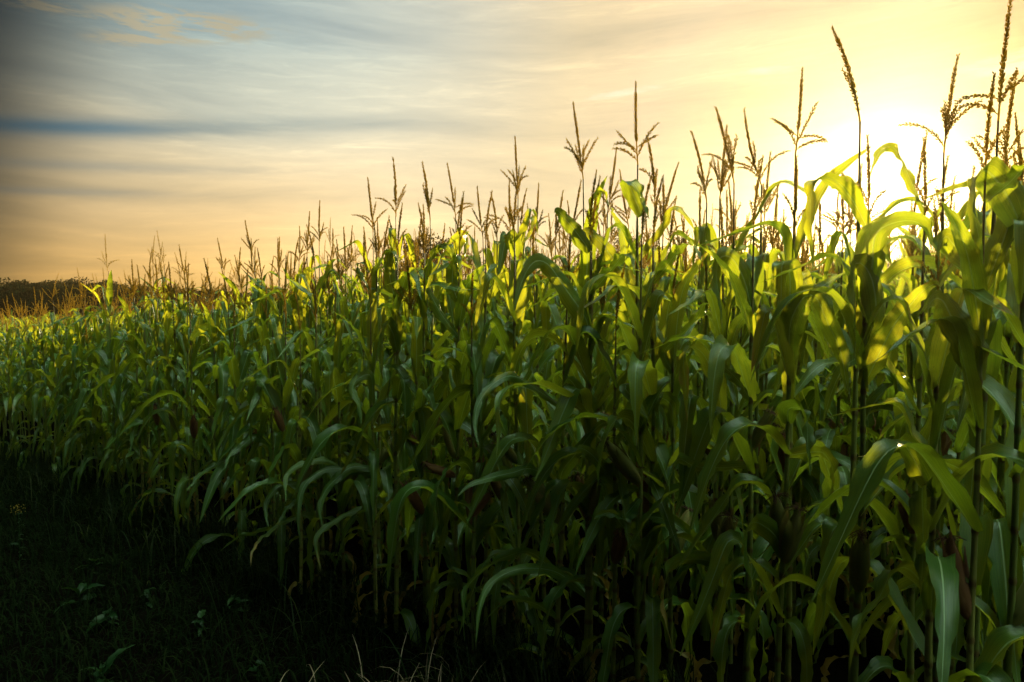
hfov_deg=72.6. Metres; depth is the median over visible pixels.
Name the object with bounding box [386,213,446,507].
corn plant
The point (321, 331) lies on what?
corn plant
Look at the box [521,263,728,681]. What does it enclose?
corn plant
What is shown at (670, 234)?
corn plant
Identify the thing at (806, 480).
corn plant
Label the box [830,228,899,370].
corn plant
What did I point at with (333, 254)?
corn plant
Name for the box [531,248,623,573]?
corn plant
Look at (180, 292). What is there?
broadleaf tree
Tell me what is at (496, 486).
corn plant
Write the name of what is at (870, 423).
corn plant
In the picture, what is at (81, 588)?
broadleaf weed
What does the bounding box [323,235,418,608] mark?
corn plant
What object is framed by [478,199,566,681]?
corn plant
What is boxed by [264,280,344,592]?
corn plant
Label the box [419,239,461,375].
corn plant
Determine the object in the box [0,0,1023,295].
sky
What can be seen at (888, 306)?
corn plant
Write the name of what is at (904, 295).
corn plant
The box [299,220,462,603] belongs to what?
corn plant
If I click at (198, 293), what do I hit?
broadleaf tree
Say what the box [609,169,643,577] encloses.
corn plant
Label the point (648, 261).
corn plant
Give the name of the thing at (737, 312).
corn plant
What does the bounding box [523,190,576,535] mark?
corn plant
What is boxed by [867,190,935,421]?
corn plant
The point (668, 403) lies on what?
corn plant
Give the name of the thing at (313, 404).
corn plant
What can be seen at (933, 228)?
corn plant
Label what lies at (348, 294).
corn plant
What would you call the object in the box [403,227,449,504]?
corn plant
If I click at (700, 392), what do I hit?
corn plant
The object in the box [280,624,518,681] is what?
dry grass
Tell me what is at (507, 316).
corn plant
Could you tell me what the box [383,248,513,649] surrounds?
corn plant
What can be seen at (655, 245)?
corn plant
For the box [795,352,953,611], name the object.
corn plant
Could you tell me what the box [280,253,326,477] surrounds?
corn plant
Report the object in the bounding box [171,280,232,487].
corn plant
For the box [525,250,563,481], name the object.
corn plant
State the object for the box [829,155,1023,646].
corn plant
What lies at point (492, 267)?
corn plant
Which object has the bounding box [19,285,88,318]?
broadleaf tree
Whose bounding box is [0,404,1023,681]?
ground
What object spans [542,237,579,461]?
corn plant
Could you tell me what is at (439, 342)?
corn plant
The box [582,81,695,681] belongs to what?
corn plant
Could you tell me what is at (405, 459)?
corn plant
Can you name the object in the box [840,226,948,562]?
corn plant
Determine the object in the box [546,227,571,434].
corn plant
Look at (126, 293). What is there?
broadleaf tree
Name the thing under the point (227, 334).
corn plant
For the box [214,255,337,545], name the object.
corn plant
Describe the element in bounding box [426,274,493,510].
corn plant
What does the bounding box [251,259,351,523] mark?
corn plant
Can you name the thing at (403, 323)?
corn plant
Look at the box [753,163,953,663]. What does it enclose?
corn plant
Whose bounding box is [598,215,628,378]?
corn plant
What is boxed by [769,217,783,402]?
corn plant
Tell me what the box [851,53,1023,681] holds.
corn plant
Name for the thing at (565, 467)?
corn plant
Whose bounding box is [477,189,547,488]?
corn plant
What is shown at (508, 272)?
corn plant
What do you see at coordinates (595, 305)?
corn plant
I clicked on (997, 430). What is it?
corn plant
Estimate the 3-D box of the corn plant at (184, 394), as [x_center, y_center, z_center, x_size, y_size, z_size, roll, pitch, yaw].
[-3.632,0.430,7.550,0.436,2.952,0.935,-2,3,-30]
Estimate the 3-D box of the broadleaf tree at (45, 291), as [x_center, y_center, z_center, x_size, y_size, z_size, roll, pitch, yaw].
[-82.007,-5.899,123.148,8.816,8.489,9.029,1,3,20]
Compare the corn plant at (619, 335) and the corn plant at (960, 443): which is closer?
the corn plant at (960, 443)
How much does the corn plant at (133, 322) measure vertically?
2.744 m
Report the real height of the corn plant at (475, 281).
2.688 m
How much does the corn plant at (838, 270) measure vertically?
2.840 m
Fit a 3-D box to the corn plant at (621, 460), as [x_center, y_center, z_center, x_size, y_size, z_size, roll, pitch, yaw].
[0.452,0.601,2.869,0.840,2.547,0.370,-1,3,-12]
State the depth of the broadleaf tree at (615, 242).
71.23 m
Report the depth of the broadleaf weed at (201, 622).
3.89 m
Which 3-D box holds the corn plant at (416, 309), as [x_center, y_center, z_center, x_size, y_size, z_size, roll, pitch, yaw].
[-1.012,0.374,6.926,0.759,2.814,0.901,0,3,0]
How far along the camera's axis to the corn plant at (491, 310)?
5.36 m
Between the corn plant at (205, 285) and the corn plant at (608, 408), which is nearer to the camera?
the corn plant at (608, 408)
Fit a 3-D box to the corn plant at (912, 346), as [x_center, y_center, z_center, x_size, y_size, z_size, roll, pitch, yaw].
[1.972,0.392,3.374,0.388,2.814,0.676,-1,3,-14]
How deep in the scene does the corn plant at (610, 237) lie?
5.97 m
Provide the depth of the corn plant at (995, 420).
2.85 m
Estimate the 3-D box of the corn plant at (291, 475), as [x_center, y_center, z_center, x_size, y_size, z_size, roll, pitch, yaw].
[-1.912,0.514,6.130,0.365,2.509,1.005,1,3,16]
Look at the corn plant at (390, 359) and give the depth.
4.97 m
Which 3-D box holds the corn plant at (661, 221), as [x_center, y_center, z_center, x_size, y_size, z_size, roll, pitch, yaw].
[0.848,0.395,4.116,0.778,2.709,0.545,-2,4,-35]
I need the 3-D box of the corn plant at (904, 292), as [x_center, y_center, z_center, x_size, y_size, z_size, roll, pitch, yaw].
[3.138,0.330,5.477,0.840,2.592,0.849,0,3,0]
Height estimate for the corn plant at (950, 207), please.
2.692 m
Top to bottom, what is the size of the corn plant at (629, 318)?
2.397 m
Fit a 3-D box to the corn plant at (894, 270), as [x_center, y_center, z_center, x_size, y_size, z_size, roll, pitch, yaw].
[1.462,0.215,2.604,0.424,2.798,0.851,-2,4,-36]
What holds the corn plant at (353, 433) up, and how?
on the ground at (838, 648)
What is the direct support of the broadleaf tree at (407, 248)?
on the ground at (838, 648)
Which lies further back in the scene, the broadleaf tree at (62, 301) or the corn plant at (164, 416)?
the broadleaf tree at (62, 301)
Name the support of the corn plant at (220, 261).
on the ground at (838, 648)
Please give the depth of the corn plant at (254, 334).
6.37 m
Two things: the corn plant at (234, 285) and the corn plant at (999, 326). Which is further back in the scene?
the corn plant at (234, 285)
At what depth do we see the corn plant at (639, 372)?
2.83 m
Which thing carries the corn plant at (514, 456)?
on the ground at (838, 648)
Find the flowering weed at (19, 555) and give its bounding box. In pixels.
[10,504,25,564]
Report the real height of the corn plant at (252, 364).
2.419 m
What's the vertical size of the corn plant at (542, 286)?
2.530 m
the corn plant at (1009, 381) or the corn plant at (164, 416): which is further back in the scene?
the corn plant at (164, 416)
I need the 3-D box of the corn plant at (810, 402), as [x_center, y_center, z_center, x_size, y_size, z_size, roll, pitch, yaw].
[1.432,0.619,3.575,1.003,2.471,0.391,-1,3,-11]
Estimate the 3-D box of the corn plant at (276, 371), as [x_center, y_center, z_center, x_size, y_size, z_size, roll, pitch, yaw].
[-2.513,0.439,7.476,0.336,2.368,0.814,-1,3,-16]
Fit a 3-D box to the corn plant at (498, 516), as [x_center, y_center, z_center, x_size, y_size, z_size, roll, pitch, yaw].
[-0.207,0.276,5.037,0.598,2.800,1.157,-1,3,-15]
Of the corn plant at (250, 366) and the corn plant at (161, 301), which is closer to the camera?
the corn plant at (250, 366)
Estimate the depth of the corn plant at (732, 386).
3.48 m
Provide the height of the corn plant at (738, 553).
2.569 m
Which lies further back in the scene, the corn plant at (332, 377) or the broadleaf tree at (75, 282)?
the broadleaf tree at (75, 282)
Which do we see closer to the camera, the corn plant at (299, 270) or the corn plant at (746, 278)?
the corn plant at (746, 278)
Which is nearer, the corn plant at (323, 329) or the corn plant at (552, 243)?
the corn plant at (552, 243)
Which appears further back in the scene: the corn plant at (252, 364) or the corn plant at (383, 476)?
the corn plant at (252, 364)
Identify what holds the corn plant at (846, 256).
on the ground at (838, 648)
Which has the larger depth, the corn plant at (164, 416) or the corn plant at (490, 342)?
the corn plant at (164, 416)
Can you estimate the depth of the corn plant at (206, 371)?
7.24 m
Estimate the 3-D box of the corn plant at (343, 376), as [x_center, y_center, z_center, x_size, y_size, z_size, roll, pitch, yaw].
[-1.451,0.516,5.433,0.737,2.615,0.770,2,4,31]
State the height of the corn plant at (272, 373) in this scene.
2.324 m
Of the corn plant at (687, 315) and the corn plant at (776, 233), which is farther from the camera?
the corn plant at (776, 233)
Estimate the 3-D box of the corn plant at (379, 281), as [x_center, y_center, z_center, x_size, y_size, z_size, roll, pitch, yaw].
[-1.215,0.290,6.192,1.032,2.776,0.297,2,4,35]
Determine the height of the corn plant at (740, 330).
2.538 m
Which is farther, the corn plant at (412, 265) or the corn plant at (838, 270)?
the corn plant at (412, 265)
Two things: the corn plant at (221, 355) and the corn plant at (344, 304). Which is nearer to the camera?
the corn plant at (344, 304)
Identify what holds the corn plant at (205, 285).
on the ground at (838, 648)
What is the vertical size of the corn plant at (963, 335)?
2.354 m
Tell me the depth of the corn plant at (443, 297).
5.62 m
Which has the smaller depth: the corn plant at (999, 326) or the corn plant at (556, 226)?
the corn plant at (999, 326)
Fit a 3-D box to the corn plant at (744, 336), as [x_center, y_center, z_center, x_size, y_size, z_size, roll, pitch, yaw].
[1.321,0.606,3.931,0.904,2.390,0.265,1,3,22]
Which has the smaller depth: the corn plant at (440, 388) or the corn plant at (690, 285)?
the corn plant at (440, 388)
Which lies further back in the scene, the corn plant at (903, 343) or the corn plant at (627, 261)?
the corn plant at (903, 343)
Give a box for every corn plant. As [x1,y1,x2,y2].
[83,261,185,512]
[102,258,209,512]
[105,268,182,497]
[109,274,177,511]
[112,265,153,495]
[120,261,246,538]
[124,275,138,439]
[128,261,213,531]
[131,251,175,470]
[140,266,174,465]
[145,263,233,526]
[145,264,212,514]
[153,282,214,489]
[159,244,203,480]
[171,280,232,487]
[181,293,277,571]
[185,259,255,532]
[190,238,254,419]
[193,276,255,501]
[193,283,225,490]
[194,278,250,494]
[196,267,267,502]
[197,267,213,442]
[201,268,256,549]
[208,255,278,503]
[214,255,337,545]
[214,286,305,548]
[219,292,338,597]
[222,247,266,470]
[224,220,280,473]
[224,238,292,478]
[224,286,337,591]
[232,238,277,504]
[236,248,310,539]
[244,246,266,478]
[247,274,302,508]
[248,224,382,579]
[250,237,322,550]
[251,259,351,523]
[258,226,322,474]
[261,275,287,480]
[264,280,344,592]
[268,253,295,458]
[268,257,274,331]
[268,257,326,521]
[270,237,301,452]
[272,200,352,518]
[273,211,334,505]
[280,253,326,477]
[282,252,295,453]
[283,287,387,597]
[288,258,333,461]
[290,255,358,530]
[294,253,437,627]
[296,216,405,595]
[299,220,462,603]
[302,268,356,451]
[308,245,356,492]
[310,227,360,540]
[310,239,356,518]
[310,274,326,415]
[321,240,365,461]
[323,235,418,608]
[323,245,356,460]
[325,177,426,557]
[326,229,357,459]
[327,225,391,498]
[329,262,392,537]
[331,232,440,545]
[333,226,392,476]
[342,157,440,575]
[343,217,417,485]
[343,220,411,489]
[351,202,471,622]
[353,259,414,542]
[368,287,423,500]
[369,204,489,562]
[377,203,443,646]
[380,268,391,461]
[382,234,432,570]
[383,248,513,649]
[384,191,518,645]
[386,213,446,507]
[387,267,541,668]
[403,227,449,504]
[404,237,423,400]
[405,163,502,564]
[406,161,490,569]
[409,177,582,665]
[409,258,428,280]
[410,198,475,602]
[411,225,496,573]
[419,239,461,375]
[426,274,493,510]
[429,191,559,645]
[429,223,453,487]
[429,243,473,481]
[429,256,452,463]
[448,232,501,515]
[452,253,579,628]
[458,233,632,681]
[460,136,571,584]
[462,192,523,515]
[462,227,488,338]
[463,186,523,544]
[475,235,504,487]
[476,175,675,681]
[477,178,535,546]
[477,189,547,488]
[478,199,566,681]
[488,213,577,481]
[488,225,597,604]
[488,252,549,404]
[490,258,546,486]
[491,182,570,546]
[494,170,650,681]
[507,179,610,564]
[511,234,583,573]
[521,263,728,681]
[523,174,696,681]
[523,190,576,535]
[525,204,563,515]
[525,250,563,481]
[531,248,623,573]
[537,249,544,341]
[541,226,620,503]
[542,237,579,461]
[544,200,598,529]
[546,101,631,619]
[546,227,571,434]
[547,238,575,414]
[547,240,748,681]
[552,265,647,626]
[561,182,625,466]
[570,138,699,621]
[575,178,740,681]
[580,149,644,591]
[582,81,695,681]
[593,220,624,443]
[593,236,602,313]
[596,203,623,504]
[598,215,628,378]
[606,106,812,663]
[607,161,703,596]
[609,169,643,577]
[616,221,652,351]
[617,239,642,506]
[619,195,695,514]
[624,260,655,345]
[625,197,792,681]
[632,175,706,607]
[635,216,652,279]
[635,242,647,275]
[642,239,717,644]
[645,130,758,641]
[649,189,747,598]
[650,224,669,249]
[665,215,707,511]
[667,214,689,478]
[668,155,809,681]
[669,124,770,623]
[673,217,702,475]
[675,180,793,551]
[676,155,850,681]
[677,230,735,545]
[678,236,834,617]
[683,201,762,503]
[690,209,712,388]
[695,108,839,655]
[695,274,711,491]
[697,235,873,636]
[699,185,820,625]
[699,189,774,552]
[702,226,741,489]
[710,67,888,681]
[725,226,846,586]
[727,152,816,598]
[733,228,781,585]
[739,214,773,462]
[739,215,784,531]
[746,134,1005,681]
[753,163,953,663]
[755,136,1010,681]
[762,205,805,485]
[764,173,965,660]
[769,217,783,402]
[770,209,826,494]
[771,25,1023,681]
[774,172,915,600]
[781,239,845,562]
[793,200,879,590]
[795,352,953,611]
[802,234,881,516]
[803,239,827,384]
[806,196,1023,681]
[807,196,959,678]
[807,219,823,270]
[809,196,903,569]
[810,71,1023,681]
[817,192,858,427]
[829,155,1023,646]
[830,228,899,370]
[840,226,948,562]
[840,283,916,536]
[844,131,966,661]
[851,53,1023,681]
[851,206,928,569]
[859,147,1023,678]
[865,189,946,525]
[866,235,920,513]
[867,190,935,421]
[877,154,1023,678]
[877,245,935,374]
[879,227,934,426]
[880,165,1022,675]
[886,246,959,598]
[888,215,949,525]
[890,274,926,508]
[902,225,910,368]
[909,0,1023,681]
[915,175,963,528]
[923,270,986,654]
[926,73,1023,680]
[945,177,1023,647]
[986,112,1023,668]
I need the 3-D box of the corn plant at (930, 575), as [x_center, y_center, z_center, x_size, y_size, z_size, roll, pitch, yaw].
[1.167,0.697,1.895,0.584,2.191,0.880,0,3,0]
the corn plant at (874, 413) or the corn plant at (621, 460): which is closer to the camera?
the corn plant at (621, 460)
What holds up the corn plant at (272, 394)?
on the ground at (838, 648)
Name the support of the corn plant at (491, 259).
on the ground at (838, 648)
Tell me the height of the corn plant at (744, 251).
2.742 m
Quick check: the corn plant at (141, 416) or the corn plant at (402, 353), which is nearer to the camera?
the corn plant at (402, 353)
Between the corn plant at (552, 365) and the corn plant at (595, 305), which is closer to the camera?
the corn plant at (552, 365)
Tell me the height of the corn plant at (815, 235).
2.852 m
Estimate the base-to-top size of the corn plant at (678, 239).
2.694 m
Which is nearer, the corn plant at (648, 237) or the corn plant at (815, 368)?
the corn plant at (815, 368)
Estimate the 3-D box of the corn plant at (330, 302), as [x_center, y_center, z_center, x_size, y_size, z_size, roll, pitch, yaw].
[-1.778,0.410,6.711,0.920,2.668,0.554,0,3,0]
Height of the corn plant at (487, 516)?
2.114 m
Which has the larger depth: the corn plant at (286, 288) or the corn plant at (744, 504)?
the corn plant at (286, 288)
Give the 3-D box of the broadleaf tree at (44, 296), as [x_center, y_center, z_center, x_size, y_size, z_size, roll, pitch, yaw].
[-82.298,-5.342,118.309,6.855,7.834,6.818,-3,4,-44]
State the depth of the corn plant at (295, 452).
4.32 m
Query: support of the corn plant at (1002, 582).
on the ground at (838, 648)
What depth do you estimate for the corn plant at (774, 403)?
3.46 m
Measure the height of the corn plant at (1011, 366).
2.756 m
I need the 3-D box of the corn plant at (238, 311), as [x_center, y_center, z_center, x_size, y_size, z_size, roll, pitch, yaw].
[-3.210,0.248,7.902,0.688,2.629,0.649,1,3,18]
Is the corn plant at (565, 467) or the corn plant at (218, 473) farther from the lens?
the corn plant at (218, 473)
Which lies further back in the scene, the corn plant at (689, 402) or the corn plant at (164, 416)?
the corn plant at (164, 416)
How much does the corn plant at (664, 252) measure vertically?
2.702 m
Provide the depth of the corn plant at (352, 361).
5.96 m
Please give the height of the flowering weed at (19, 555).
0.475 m
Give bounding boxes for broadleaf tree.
[0,277,46,301]
[0,282,13,312]
[0,284,42,320]
[5,288,48,318]
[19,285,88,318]
[22,280,60,299]
[30,283,86,315]
[31,284,62,302]
[49,283,101,315]
[62,283,139,314]
[63,276,92,290]
[112,287,142,303]
[113,285,130,299]
[160,286,196,311]
[170,286,191,303]
[184,289,221,309]
[399,237,431,280]
[420,233,470,278]
[610,227,642,264]
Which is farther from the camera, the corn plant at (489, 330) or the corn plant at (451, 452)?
the corn plant at (489, 330)
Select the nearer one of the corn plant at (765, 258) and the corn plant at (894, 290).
the corn plant at (765, 258)
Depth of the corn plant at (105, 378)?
6.64 m
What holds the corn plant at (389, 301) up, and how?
on the ground at (838, 648)
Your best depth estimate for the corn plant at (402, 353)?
4.80 m
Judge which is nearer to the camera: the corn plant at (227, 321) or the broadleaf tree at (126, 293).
the corn plant at (227, 321)
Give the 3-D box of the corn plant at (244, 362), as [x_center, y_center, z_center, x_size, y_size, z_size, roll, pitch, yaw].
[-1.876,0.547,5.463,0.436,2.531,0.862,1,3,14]
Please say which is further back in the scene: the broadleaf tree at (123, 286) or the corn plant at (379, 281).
the broadleaf tree at (123, 286)
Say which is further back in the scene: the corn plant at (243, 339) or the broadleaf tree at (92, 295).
the broadleaf tree at (92, 295)
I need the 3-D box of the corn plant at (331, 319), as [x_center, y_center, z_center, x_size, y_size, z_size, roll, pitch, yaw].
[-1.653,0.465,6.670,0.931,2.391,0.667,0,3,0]
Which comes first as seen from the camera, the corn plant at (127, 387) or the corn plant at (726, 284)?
the corn plant at (726, 284)
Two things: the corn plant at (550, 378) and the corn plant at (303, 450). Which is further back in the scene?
the corn plant at (303, 450)
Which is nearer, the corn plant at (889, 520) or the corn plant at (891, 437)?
the corn plant at (889, 520)
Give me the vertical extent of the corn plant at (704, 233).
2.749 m
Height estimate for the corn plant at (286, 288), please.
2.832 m
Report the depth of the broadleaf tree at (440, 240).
75.27 m
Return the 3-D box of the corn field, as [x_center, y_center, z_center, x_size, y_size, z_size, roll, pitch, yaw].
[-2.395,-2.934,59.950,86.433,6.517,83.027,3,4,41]
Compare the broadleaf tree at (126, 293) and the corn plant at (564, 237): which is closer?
the corn plant at (564, 237)
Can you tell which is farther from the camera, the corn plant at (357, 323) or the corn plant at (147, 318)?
the corn plant at (147, 318)
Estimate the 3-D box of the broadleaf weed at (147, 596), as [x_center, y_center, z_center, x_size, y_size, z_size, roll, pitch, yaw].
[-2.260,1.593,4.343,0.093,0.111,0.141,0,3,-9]
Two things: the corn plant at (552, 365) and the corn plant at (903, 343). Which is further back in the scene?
the corn plant at (903, 343)
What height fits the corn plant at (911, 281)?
2.562 m
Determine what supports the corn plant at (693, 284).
on the ground at (838, 648)
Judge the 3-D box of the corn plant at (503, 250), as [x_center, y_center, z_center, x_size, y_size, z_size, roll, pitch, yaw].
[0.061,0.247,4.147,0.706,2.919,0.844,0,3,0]
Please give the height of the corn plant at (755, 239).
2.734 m
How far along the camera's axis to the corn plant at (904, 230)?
4.89 m
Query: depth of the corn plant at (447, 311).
6.50 m
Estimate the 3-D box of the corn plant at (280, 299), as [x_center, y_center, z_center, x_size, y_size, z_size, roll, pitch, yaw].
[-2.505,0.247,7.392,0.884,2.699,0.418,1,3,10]
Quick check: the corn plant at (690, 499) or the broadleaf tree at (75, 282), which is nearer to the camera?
the corn plant at (690, 499)
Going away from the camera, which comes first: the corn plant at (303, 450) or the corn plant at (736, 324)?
the corn plant at (736, 324)
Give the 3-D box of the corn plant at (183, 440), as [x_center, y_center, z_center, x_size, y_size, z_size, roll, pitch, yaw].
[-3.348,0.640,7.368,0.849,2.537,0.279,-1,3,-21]
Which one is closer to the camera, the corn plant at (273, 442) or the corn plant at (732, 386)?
the corn plant at (732, 386)
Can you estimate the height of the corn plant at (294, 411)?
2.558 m
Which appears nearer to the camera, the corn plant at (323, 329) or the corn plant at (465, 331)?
the corn plant at (465, 331)
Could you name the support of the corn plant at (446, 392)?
on the ground at (838, 648)
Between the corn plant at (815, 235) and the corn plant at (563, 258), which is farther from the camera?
the corn plant at (815, 235)
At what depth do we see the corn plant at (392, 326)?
3.66 m
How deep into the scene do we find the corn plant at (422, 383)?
3.75 m
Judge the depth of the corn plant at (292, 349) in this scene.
4.78 m
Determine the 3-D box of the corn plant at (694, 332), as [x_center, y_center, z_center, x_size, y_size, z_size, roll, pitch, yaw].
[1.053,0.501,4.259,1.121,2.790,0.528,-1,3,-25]
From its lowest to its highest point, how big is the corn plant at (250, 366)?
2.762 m
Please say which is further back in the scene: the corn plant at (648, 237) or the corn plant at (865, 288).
the corn plant at (648, 237)
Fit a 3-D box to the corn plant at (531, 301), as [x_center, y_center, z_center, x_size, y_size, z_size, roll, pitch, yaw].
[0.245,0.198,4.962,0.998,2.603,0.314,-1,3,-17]
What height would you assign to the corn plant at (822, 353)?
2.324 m
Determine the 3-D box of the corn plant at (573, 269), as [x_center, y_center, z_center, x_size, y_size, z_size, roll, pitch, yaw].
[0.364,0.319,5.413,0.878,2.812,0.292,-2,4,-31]
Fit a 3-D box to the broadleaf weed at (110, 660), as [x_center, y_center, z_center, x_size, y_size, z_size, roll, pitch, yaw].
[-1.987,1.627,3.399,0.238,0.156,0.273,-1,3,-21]
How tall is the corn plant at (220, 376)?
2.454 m
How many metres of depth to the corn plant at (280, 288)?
7.28 m
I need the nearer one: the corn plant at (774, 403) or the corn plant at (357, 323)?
the corn plant at (774, 403)
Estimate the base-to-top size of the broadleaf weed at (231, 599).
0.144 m
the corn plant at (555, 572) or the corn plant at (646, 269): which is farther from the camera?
the corn plant at (646, 269)
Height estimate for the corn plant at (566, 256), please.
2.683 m
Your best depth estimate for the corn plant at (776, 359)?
4.96 m
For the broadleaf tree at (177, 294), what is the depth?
144.08 m
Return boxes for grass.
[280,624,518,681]
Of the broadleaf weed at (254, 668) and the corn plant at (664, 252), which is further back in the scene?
the corn plant at (664, 252)
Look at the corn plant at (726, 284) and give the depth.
4.62 m
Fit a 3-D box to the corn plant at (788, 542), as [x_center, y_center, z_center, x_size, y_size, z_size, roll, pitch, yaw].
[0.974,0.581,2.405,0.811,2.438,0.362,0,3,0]
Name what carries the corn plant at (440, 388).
on the ground at (838, 648)
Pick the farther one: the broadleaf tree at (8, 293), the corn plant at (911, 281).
the broadleaf tree at (8, 293)
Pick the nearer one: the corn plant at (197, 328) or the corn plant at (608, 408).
the corn plant at (608, 408)
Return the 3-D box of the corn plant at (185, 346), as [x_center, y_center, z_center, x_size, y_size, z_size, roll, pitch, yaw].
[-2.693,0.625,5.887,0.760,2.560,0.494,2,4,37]
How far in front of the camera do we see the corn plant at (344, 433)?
4.83 m
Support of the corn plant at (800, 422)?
on the ground at (838, 648)
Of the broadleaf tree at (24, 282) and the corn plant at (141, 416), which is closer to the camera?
the corn plant at (141, 416)
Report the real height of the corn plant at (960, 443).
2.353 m
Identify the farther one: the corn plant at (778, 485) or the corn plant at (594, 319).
the corn plant at (594, 319)
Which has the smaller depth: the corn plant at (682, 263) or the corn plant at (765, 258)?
the corn plant at (765, 258)
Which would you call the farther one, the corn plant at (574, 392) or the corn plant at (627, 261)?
the corn plant at (627, 261)
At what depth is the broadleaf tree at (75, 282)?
124.16 m
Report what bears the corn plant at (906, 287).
on the ground at (838, 648)
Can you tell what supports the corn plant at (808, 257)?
on the ground at (838, 648)
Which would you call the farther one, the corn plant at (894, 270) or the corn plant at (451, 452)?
the corn plant at (451, 452)
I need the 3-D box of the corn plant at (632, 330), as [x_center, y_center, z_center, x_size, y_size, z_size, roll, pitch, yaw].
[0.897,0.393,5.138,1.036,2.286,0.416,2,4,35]
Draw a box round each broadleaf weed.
[53,583,105,613]
[81,644,134,681]
[86,606,118,632]
[141,587,153,607]
[191,609,209,635]
[227,594,247,611]
[243,660,265,679]
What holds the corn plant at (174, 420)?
on the ground at (838, 648)
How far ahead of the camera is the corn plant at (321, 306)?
5.62 m
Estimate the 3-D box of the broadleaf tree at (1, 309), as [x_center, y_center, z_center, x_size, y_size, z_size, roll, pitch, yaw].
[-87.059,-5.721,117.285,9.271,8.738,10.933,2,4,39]
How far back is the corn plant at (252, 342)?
6.15 m
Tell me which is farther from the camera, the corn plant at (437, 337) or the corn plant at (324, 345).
the corn plant at (324, 345)
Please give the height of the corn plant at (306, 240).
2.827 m
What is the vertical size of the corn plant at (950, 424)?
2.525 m
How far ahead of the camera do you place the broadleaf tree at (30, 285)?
130.46 m
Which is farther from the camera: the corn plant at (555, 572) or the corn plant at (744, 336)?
the corn plant at (744, 336)
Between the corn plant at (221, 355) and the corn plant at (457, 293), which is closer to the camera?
the corn plant at (457, 293)
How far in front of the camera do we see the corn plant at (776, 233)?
6.14 m
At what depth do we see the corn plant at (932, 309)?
5.31 m
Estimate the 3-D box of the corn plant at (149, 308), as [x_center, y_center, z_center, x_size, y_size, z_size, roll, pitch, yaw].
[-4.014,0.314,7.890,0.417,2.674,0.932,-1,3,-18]
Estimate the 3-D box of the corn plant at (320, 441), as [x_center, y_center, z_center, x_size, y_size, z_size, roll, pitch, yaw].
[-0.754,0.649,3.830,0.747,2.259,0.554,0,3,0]
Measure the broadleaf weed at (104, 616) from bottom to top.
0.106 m
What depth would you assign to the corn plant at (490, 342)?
3.52 m
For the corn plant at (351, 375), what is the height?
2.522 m
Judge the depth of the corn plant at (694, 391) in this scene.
4.17 m
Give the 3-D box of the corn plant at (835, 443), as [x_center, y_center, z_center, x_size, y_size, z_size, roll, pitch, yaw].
[1.686,0.495,3.522,0.813,2.723,0.760,-1,3,-20]
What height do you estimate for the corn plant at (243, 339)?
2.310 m
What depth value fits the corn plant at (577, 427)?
3.37 m
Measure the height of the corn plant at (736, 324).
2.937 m
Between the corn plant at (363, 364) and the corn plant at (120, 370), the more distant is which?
the corn plant at (120, 370)
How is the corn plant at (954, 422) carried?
on the ground at (838, 648)
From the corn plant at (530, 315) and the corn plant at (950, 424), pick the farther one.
the corn plant at (530, 315)
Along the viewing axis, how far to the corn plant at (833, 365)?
5.43 m
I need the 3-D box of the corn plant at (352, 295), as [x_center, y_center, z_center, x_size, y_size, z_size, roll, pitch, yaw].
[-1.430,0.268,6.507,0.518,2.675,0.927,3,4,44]
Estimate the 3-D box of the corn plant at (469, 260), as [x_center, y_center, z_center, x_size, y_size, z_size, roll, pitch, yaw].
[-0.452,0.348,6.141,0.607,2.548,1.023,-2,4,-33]
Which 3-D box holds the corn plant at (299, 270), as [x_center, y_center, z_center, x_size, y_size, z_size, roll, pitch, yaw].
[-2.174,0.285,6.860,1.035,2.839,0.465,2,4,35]
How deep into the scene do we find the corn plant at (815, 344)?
4.16 m
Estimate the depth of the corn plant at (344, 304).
5.29 m
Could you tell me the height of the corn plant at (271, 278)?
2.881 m
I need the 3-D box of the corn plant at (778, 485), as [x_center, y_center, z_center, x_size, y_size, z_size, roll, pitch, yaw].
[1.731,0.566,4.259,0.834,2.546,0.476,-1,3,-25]

